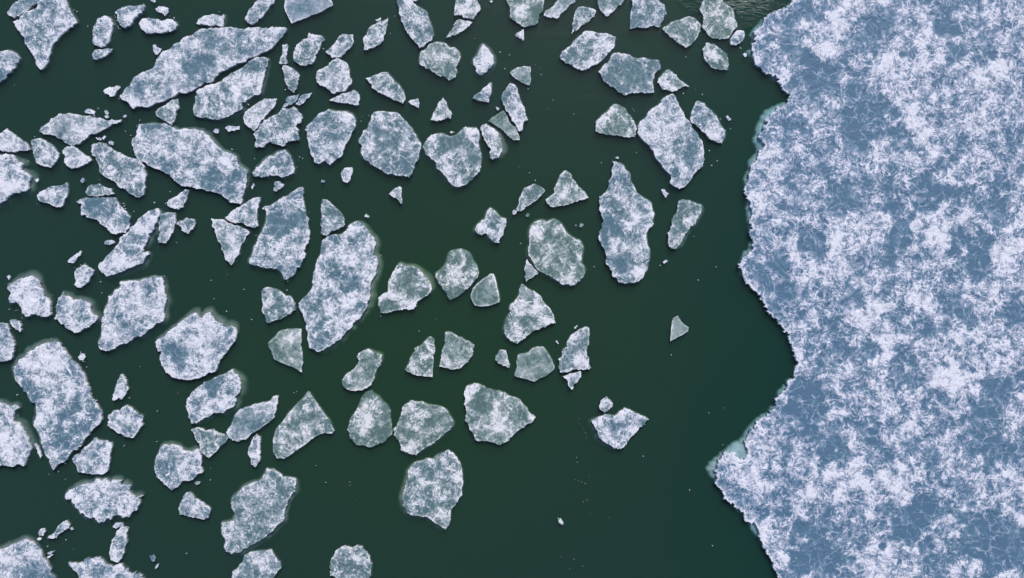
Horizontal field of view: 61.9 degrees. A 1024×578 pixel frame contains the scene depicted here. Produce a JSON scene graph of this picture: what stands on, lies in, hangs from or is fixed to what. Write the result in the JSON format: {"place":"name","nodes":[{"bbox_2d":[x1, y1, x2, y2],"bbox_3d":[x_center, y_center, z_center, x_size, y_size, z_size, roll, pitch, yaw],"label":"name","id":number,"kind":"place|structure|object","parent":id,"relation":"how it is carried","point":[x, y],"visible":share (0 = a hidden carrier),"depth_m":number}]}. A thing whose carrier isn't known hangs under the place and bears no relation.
{"place":"outdoors","nodes":[
{"label":"outdoors","id":0,"kind":"place"},
{"bbox_2d":[0,0,795,577],"bbox_3d":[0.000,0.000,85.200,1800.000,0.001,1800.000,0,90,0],"label":"water","id":1,"kind":"structure","parent":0,"point":[648,500],"depth_m":85.20},
{"bbox_2d":[0,322,16,362],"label":"ice floe","id":2,"kind":"object","parent":1,"relation":"on","point":[8,347],"visible":1,"depth_m":79.78},
{"bbox_2d":[0,129,32,152],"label":"ice floe","id":3,"kind":"object","parent":1,"relation":"on","point":[11,141],"visible":0.99,"depth_m":79.84},
{"bbox_2d":[0,152,40,208],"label":"ice floe","id":4,"kind":"object","parent":1,"relation":"on","point":[18,175],"visible":0.99,"depth_m":79.72},
{"bbox_2d":[7,269,55,319],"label":"ice floe","id":5,"kind":"object","parent":1,"relation":"on","point":[31,296],"visible":1,"depth_m":79.71},
{"bbox_2d":[31,138,61,167],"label":"ice floe","id":6,"kind":"object","parent":1,"relation":"on","point":[47,153],"visible":1,"depth_m":79.86},
{"bbox_2d":[37,182,70,208],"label":"ice floe","id":7,"kind":"object","parent":1,"relation":"on","point":[57,196],"visible":1,"depth_m":79.83},
{"bbox_2d":[10,337,103,469],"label":"ice floe","id":8,"kind":"object","parent":1,"relation":"on","point":[50,377],"visible":1,"depth_m":79.72},
{"bbox_2d":[62,146,93,169],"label":"ice floe","id":9,"kind":"object","parent":1,"relation":"on","point":[76,158],"visible":0.99,"depth_m":79.85},
{"bbox_2d":[54,289,102,334],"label":"ice floe","id":10,"kind":"object","parent":1,"relation":"on","point":[76,314],"visible":0.99,"depth_m":79.75},
{"bbox_2d":[74,264,96,288],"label":"ice floe","id":11,"kind":"object","parent":1,"relation":"on","point":[85,274],"visible":1,"depth_m":79.81},
{"bbox_2d":[86,184,115,196],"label":"ice floe","id":12,"kind":"object","parent":1,"relation":"on","point":[98,190],"visible":0.99,"depth_m":79.89},
{"bbox_2d":[77,196,132,234],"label":"ice floe","id":13,"kind":"object","parent":1,"relation":"on","point":[111,215],"visible":1,"depth_m":79.84},
{"bbox_2d":[91,142,148,198],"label":"ice floe","id":14,"kind":"object","parent":1,"relation":"on","point":[126,173],"visible":0.99,"depth_m":79.83},
{"bbox_2d":[112,374,129,400],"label":"ice floe","id":15,"kind":"object","parent":1,"relation":"on","point":[122,389],"visible":1,"depth_m":79.86},
{"bbox_2d":[98,208,163,280],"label":"ice floe","id":16,"kind":"object","parent":1,"relation":"on","point":[130,253],"visible":0.99,"depth_m":79.73},
{"bbox_2d":[97,274,174,351],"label":"ice floe","id":17,"kind":"object","parent":1,"relation":"on","point":[135,311],"visible":1,"depth_m":79.72},
{"bbox_2d":[157,212,177,243],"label":"ice floe","id":18,"kind":"object","parent":1,"relation":"on","point":[168,221],"visible":1,"depth_m":79.86},
{"bbox_2d":[167,189,189,210],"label":"ice floe","id":19,"kind":"object","parent":1,"relation":"on","point":[179,202],"visible":1,"depth_m":79.85},
{"bbox_2d":[177,218,196,233],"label":"ice floe","id":20,"kind":"object","parent":1,"relation":"on","point":[187,225],"visible":1,"depth_m":79.87},
{"bbox_2d":[132,122,251,204],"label":"ice floe","id":21,"kind":"object","parent":1,"relation":"on","point":[197,157],"visible":1,"depth_m":79.75},
{"bbox_2d":[155,305,240,379],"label":"ice floe","id":22,"kind":"object","parent":1,"relation":"on","point":[195,342],"visible":1,"depth_m":79.72},
{"bbox_2d":[186,367,249,424],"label":"ice floe","id":23,"kind":"object","parent":1,"relation":"on","point":[225,394],"visible":1,"depth_m":79.76},
{"bbox_2d":[211,218,251,265],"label":"ice floe","id":24,"kind":"object","parent":1,"relation":"on","point":[232,239],"visible":1,"depth_m":79.83},
{"bbox_2d":[225,197,262,227],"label":"ice floe","id":25,"kind":"object","parent":1,"relation":"on","point":[246,213],"visible":1,"depth_m":79.84},
{"bbox_2d":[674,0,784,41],"bbox_3d":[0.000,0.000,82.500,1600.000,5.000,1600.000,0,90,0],"label":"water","id":26,"kind":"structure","parent":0,"point":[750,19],"depth_m":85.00},
{"bbox_2d":[0,49,22,86],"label":"ice floe","id":27,"kind":"object","parent":26,"relation":"on","point":[11,60],"visible":1,"depth_m":79.80},
{"bbox_2d":[0,397,38,466],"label":"ice floe","id":28,"kind":"object","parent":26,"relation":"on","point":[19,438],"visible":0.98,"depth_m":79.72},
{"bbox_2d":[7,0,37,19],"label":"ice floe","id":29,"kind":"object","parent":26,"relation":"on","point":[18,8],"visible":0.94,"depth_m":79.87},
{"bbox_2d":[0,534,59,577],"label":"ice floe","id":30,"kind":"object","parent":26,"relation":"on","point":[24,556],"visible":0.99,"depth_m":79.75},
{"bbox_2d":[13,0,80,70],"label":"ice floe","id":31,"kind":"object","parent":26,"relation":"on","point":[45,28],"visible":1,"depth_m":79.80},
{"bbox_2d":[39,113,123,146],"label":"ice floe","id":32,"kind":"object","parent":26,"relation":"on","point":[73,129],"visible":0.99,"depth_m":79.84},
{"bbox_2d":[72,437,114,474],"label":"ice floe","id":33,"kind":"object","parent":26,"relation":"on","point":[94,456],"visible":1,"depth_m":79.77},
{"bbox_2d":[92,48,114,60],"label":"ice floe","id":34,"kind":"object","parent":26,"relation":"on","point":[99,54],"visible":1,"depth_m":79.87},
{"bbox_2d":[64,473,146,525],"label":"ice floe","id":35,"kind":"object","parent":26,"relation":"on","point":[102,499],"visible":1,"depth_m":79.71},
{"bbox_2d":[92,16,118,48],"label":"ice floe","id":36,"kind":"object","parent":26,"relation":"on","point":[105,31],"visible":0.99,"depth_m":79.74},
{"bbox_2d":[68,555,147,577],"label":"ice floe","id":37,"kind":"object","parent":26,"relation":"on","point":[99,566],"visible":1,"depth_m":79.77},
{"bbox_2d":[109,525,130,561],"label":"ice floe","id":38,"kind":"object","parent":26,"relation":"on","point":[120,543],"visible":1,"depth_m":79.83},
{"bbox_2d":[108,404,146,438],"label":"ice floe","id":39,"kind":"object","parent":26,"relation":"on","point":[128,420],"visible":1,"depth_m":79.80},
{"bbox_2d":[115,4,147,29],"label":"ice floe","id":40,"kind":"object","parent":26,"relation":"on","point":[130,17],"visible":1,"depth_m":79.75},
{"bbox_2d":[139,18,180,35],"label":"ice floe","id":41,"kind":"object","parent":26,"relation":"on","point":[150,26],"visible":1,"depth_m":79.76},
{"bbox_2d":[156,99,180,125],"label":"ice floe","id":42,"kind":"object","parent":26,"relation":"on","point":[168,112],"visible":1,"depth_m":79.88},
{"bbox_2d":[154,440,204,489],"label":"ice floe","id":43,"kind":"object","parent":26,"relation":"on","point":[178,464],"visible":1,"depth_m":79.78},
{"bbox_2d":[178,491,211,518],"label":"ice floe","id":44,"kind":"object","parent":26,"relation":"on","point":[192,505],"visible":1,"depth_m":79.84},
{"bbox_2d":[120,27,287,110],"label":"ice floe","id":45,"kind":"object","parent":26,"relation":"on","point":[193,63],"visible":0.99,"depth_m":79.76},
{"bbox_2d":[191,427,228,457],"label":"ice floe","id":46,"kind":"object","parent":26,"relation":"on","point":[212,442],"visible":1,"depth_m":79.86},
{"bbox_2d":[197,14,229,27],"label":"ice floe","id":47,"kind":"object","parent":26,"relation":"on","point":[216,20],"visible":0.98,"depth_m":79.85},
{"bbox_2d":[193,57,271,122],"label":"ice floe","id":48,"kind":"object","parent":26,"relation":"on","point":[224,99],"visible":1,"depth_m":79.80},
{"bbox_2d":[226,395,279,441],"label":"ice floe","id":49,"kind":"object","parent":26,"relation":"on","point":[248,421],"visible":1,"depth_m":79.84},
{"bbox_2d":[248,433,262,466],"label":"ice floe","id":50,"kind":"object","parent":26,"relation":"on","point":[255,449],"visible":1,"depth_m":79.81},
{"bbox_2d":[232,548,282,577],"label":"ice floe","id":51,"kind":"object","parent":26,"relation":"on","point":[262,563],"visible":1,"depth_m":79.82},
{"bbox_2d":[220,466,301,555],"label":"ice floe","id":52,"kind":"object","parent":26,"relation":"on","point":[261,506],"visible":1,"depth_m":79.79},
{"bbox_2d":[243,98,278,131],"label":"ice floe","id":53,"kind":"object","parent":26,"relation":"on","point":[256,115],"visible":0.98,"depth_m":79.84},
{"bbox_2d":[245,0,277,26],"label":"ice floe","id":54,"kind":"object","parent":26,"relation":"on","point":[259,12],"visible":1,"depth_m":79.80},
{"bbox_2d":[252,147,297,179],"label":"ice floe","id":55,"kind":"object","parent":26,"relation":"on","point":[280,163],"visible":1,"depth_m":79.80},
{"bbox_2d":[254,106,303,148],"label":"ice floe","id":56,"kind":"object","parent":26,"relation":"on","point":[281,128],"visible":0.99,"depth_m":79.81},
{"bbox_2d":[261,286,296,322],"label":"ice floe","id":57,"kind":"object","parent":26,"relation":"on","point":[278,304],"visible":1,"depth_m":79.85},
{"bbox_2d":[247,187,311,281],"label":"ice floe","id":58,"kind":"object","parent":26,"relation":"on","point":[281,244],"visible":1,"depth_m":79.78},
{"bbox_2d":[268,328,303,371],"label":"ice floe","id":59,"kind":"object","parent":26,"relation":"on","point":[285,346],"visible":1,"depth_m":79.89},
{"bbox_2d":[282,65,300,93],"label":"ice floe","id":60,"kind":"object","parent":26,"relation":"on","point":[292,77],"visible":1,"depth_m":79.87},
{"bbox_2d":[272,390,335,458],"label":"ice floe","id":61,"kind":"object","parent":26,"relation":"on","point":[305,421],"visible":1,"depth_m":79.86},
{"bbox_2d":[284,0,333,24],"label":"ice floe","id":62,"kind":"object","parent":26,"relation":"on","point":[297,11],"visible":1,"depth_m":79.86},
{"bbox_2d":[293,33,325,66],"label":"ice floe","id":63,"kind":"object","parent":26,"relation":"on","point":[308,51],"visible":1,"depth_m":79.84},
{"bbox_2d":[305,108,357,167],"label":"ice floe","id":64,"kind":"object","parent":26,"relation":"on","point":[330,132],"visible":1,"depth_m":79.78},
{"bbox_2d":[320,199,345,235],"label":"ice floe","id":65,"kind":"object","parent":26,"relation":"on","point":[332,219],"visible":1,"depth_m":79.85},
{"bbox_2d":[316,58,353,94],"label":"ice floe","id":66,"kind":"object","parent":26,"relation":"on","point":[334,77],"visible":0.99,"depth_m":79.81},
{"bbox_2d":[326,34,354,58],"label":"ice floe","id":67,"kind":"object","parent":26,"relation":"on","point":[341,46],"visible":1,"depth_m":79.84},
{"bbox_2d":[298,220,384,353],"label":"ice floe","id":68,"kind":"object","parent":26,"relation":"on","point":[337,303],"visible":1,"depth_m":79.74},
{"bbox_2d":[330,90,360,106],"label":"ice floe","id":69,"kind":"object","parent":26,"relation":"on","point":[352,98],"visible":1,"depth_m":79.86},
{"bbox_2d":[329,544,373,577],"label":"ice floe","id":70,"kind":"object","parent":26,"relation":"on","point":[349,561],"visible":1,"depth_m":79.83},
{"bbox_2d":[342,347,384,390],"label":"ice floe","id":71,"kind":"object","parent":26,"relation":"on","point":[362,374],"visible":1,"depth_m":79.83},
{"bbox_2d":[347,389,392,447],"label":"ice floe","id":72,"kind":"object","parent":26,"relation":"on","point":[370,424],"visible":1,"depth_m":79.85},
{"bbox_2d":[363,18,388,51],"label":"ice floe","id":73,"kind":"object","parent":26,"relation":"on","point":[374,37],"visible":1,"depth_m":79.85},
{"bbox_2d":[366,72,406,103],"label":"ice floe","id":74,"kind":"object","parent":26,"relation":"on","point":[387,85],"visible":1,"depth_m":79.84},
{"bbox_2d":[357,111,422,179],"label":"ice floe","id":75,"kind":"object","parent":26,"relation":"on","point":[390,144],"visible":1,"depth_m":79.77},
{"bbox_2d":[377,261,436,314],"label":"ice floe","id":76,"kind":"object","parent":26,"relation":"on","point":[410,286],"visible":1,"depth_m":79.81},
{"bbox_2d":[396,0,435,48],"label":"ice floe","id":77,"kind":"object","parent":26,"relation":"on","point":[417,24],"visible":1,"depth_m":79.80},
{"bbox_2d":[404,336,435,376],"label":"ice floe","id":78,"kind":"object","parent":26,"relation":"on","point":[421,361],"visible":1,"depth_m":79.81},
{"bbox_2d":[393,399,455,456],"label":"ice floe","id":79,"kind":"object","parent":26,"relation":"on","point":[420,427],"visible":1,"depth_m":79.82},
{"bbox_2d":[397,449,464,531],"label":"ice floe","id":80,"kind":"object","parent":26,"relation":"on","point":[431,492],"visible":1,"depth_m":79.81},
{"bbox_2d":[418,41,461,81],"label":"ice floe","id":81,"kind":"object","parent":26,"relation":"on","point":[440,59],"visible":1,"depth_m":79.84},
{"bbox_2d":[430,98,452,121],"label":"ice floe","id":82,"kind":"object","parent":26,"relation":"on","point":[442,112],"visible":1,"depth_m":79.84},
{"bbox_2d":[422,126,482,190],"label":"ice floe","id":83,"kind":"object","parent":26,"relation":"on","point":[456,161],"visible":1,"depth_m":79.79},
{"bbox_2d":[434,248,479,299],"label":"ice floe","id":84,"kind":"object","parent":26,"relation":"on","point":[456,273],"visible":1,"depth_m":79.87},
{"bbox_2d":[439,331,474,369],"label":"ice floe","id":85,"kind":"object","parent":26,"relation":"on","point":[457,351],"visible":1,"depth_m":79.84},
{"bbox_2d":[445,19,471,39],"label":"ice floe","id":86,"kind":"object","parent":26,"relation":"on","point":[460,26],"visible":1,"depth_m":79.90},
{"bbox_2d":[454,0,480,20],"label":"ice floe","id":87,"kind":"object","parent":26,"relation":"on","point":[470,10],"visible":1,"depth_m":79.83},
{"bbox_2d":[472,83,493,102],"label":"ice floe","id":88,"kind":"object","parent":26,"relation":"on","point":[484,94],"visible":1,"depth_m":79.84},
{"bbox_2d":[471,42,497,79],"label":"ice floe","id":89,"kind":"object","parent":26,"relation":"on","point":[484,61],"visible":1,"depth_m":79.80},
{"bbox_2d":[470,273,500,306],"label":"ice floe","id":90,"kind":"object","parent":26,"relation":"on","point":[485,291],"visible":1,"depth_m":79.87},
{"bbox_2d":[472,207,507,244],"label":"ice floe","id":91,"kind":"object","parent":26,"relation":"on","point":[490,226],"visible":1,"depth_m":79.80},
{"bbox_2d":[480,123,508,161],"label":"ice floe","id":92,"kind":"object","parent":26,"relation":"on","point":[494,138],"visible":1,"depth_m":79.82},
{"bbox_2d":[463,382,535,444],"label":"ice floe","id":93,"kind":"object","parent":26,"relation":"on","point":[497,416],"visible":1,"depth_m":79.81},
{"bbox_2d":[495,349,509,367],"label":"ice floe","id":94,"kind":"object","parent":26,"relation":"on","point":[501,357],"visible":1,"depth_m":79.89},
{"bbox_2d":[489,111,519,141],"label":"ice floe","id":95,"kind":"object","parent":26,"relation":"on","point":[504,125],"visible":0.98,"depth_m":79.91},
{"bbox_2d":[501,83,527,131],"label":"ice floe","id":96,"kind":"object","parent":26,"relation":"on","point":[513,106],"visible":0.99,"depth_m":79.83},
{"bbox_2d":[510,66,530,85],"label":"ice floe","id":97,"kind":"object","parent":26,"relation":"on","point":[522,75],"visible":1,"depth_m":79.89},
{"bbox_2d":[504,0,544,28],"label":"ice floe","id":98,"kind":"object","parent":26,"relation":"on","point":[525,14],"visible":1,"depth_m":79.81},
{"bbox_2d":[501,284,555,343],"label":"ice floe","id":99,"kind":"object","parent":26,"relation":"on","point":[529,312],"visible":1,"depth_m":79.80},
{"bbox_2d":[516,184,544,211],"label":"ice floe","id":100,"kind":"object","parent":26,"relation":"on","point":[530,195],"visible":1,"depth_m":79.84},
{"bbox_2d":[514,346,554,381],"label":"ice floe","id":101,"kind":"object","parent":26,"relation":"on","point":[534,363],"visible":1,"depth_m":79.88},
{"bbox_2d":[525,218,586,287],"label":"ice floe","id":102,"kind":"object","parent":26,"relation":"on","point":[554,250],"visible":0.99,"depth_m":79.78},
{"bbox_2d":[544,0,575,20],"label":"ice floe","id":103,"kind":"object","parent":26,"relation":"on","point":[558,10],"visible":1,"depth_m":79.84},
{"bbox_2d":[545,170,588,207],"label":"ice floe","id":104,"kind":"object","parent":26,"relation":"on","point":[567,190],"visible":1,"depth_m":79.85},
{"bbox_2d":[562,371,580,389],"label":"ice floe","id":105,"kind":"object","parent":26,"relation":"on","point":[571,379],"visible":1,"depth_m":79.84},
{"bbox_2d":[557,326,590,372],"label":"ice floe","id":106,"kind":"object","parent":26,"relation":"on","point":[573,355],"visible":1,"depth_m":79.81},
{"bbox_2d":[571,6,595,34],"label":"ice floe","id":107,"kind":"object","parent":26,"relation":"on","point":[583,16],"visible":1,"depth_m":79.85},
{"bbox_2d":[559,31,615,72],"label":"ice floe","id":108,"kind":"object","parent":26,"relation":"on","point":[585,51],"visible":1,"depth_m":79.81},
{"bbox_2d":[595,0,625,17],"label":"ice floe","id":109,"kind":"object","parent":26,"relation":"on","point":[607,8],"visible":1,"depth_m":79.86},
{"bbox_2d":[594,103,636,138],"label":"ice floe","id":110,"kind":"object","parent":26,"relation":"on","point":[615,120],"visible":1,"depth_m":79.84},
{"bbox_2d":[587,407,648,450],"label":"ice floe","id":111,"kind":"object","parent":26,"relation":"on","point":[618,429],"visible":1,"depth_m":79.76},
{"bbox_2d":[598,161,655,284],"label":"ice floe","id":112,"kind":"object","parent":26,"relation":"on","point":[627,212],"visible":1,"depth_m":79.77},
{"bbox_2d":[598,52,660,96],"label":"ice floe","id":113,"kind":"object","parent":26,"relation":"on","point":[623,74],"visible":1,"depth_m":79.82},
{"bbox_2d":[628,0,666,30],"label":"ice floe","id":114,"kind":"object","parent":26,"relation":"on","point":[647,14],"visible":1,"depth_m":79.80},
{"bbox_2d":[636,94,704,190],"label":"ice floe","id":115,"kind":"object","parent":26,"relation":"on","point":[669,139],"visible":0.99,"depth_m":79.74},
{"bbox_2d":[656,69,688,92],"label":"ice floe","id":116,"kind":"object","parent":26,"relation":"on","point":[669,80],"visible":1,"depth_m":79.83},
{"bbox_2d":[669,316,688,341],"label":"ice floe","id":117,"kind":"object","parent":26,"relation":"on","point":[678,327],"visible":1,"depth_m":79.91},
{"bbox_2d":[662,16,700,48],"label":"ice floe","id":118,"kind":"object","parent":26,"relation":"on","point":[684,32],"visible":1,"depth_m":79.83},
{"bbox_2d":[667,199,704,250],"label":"ice floe","id":119,"kind":"object","parent":26,"relation":"on","point":[686,218],"visible":1,"depth_m":79.83},
{"bbox_2d":[689,101,726,144],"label":"ice floe","id":120,"kind":"object","parent":26,"relation":"on","point":[704,119],"visible":1,"depth_m":79.78},
{"bbox_2d":[701,43,728,71],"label":"ice floe","id":121,"kind":"object","parent":26,"relation":"on","point":[714,57],"visible":1,"depth_m":79.84},
{"bbox_2d":[698,0,737,41],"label":"ice floe","id":122,"kind":"object","parent":26,"relation":"on","point":[719,23],"visible":1,"depth_m":79.81},
{"bbox_2d":[728,30,744,46],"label":"ice floe","id":123,"kind":"object","parent":26,"relation":"on","point":[736,38],"visible":1,"depth_m":79.77},
{"bbox_2d":[704,0,1023,577],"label":"ice sheet","id":124,"kind":"object","parent":26,"relation":"on","point":[880,266],"visible":1,"depth_m":79.73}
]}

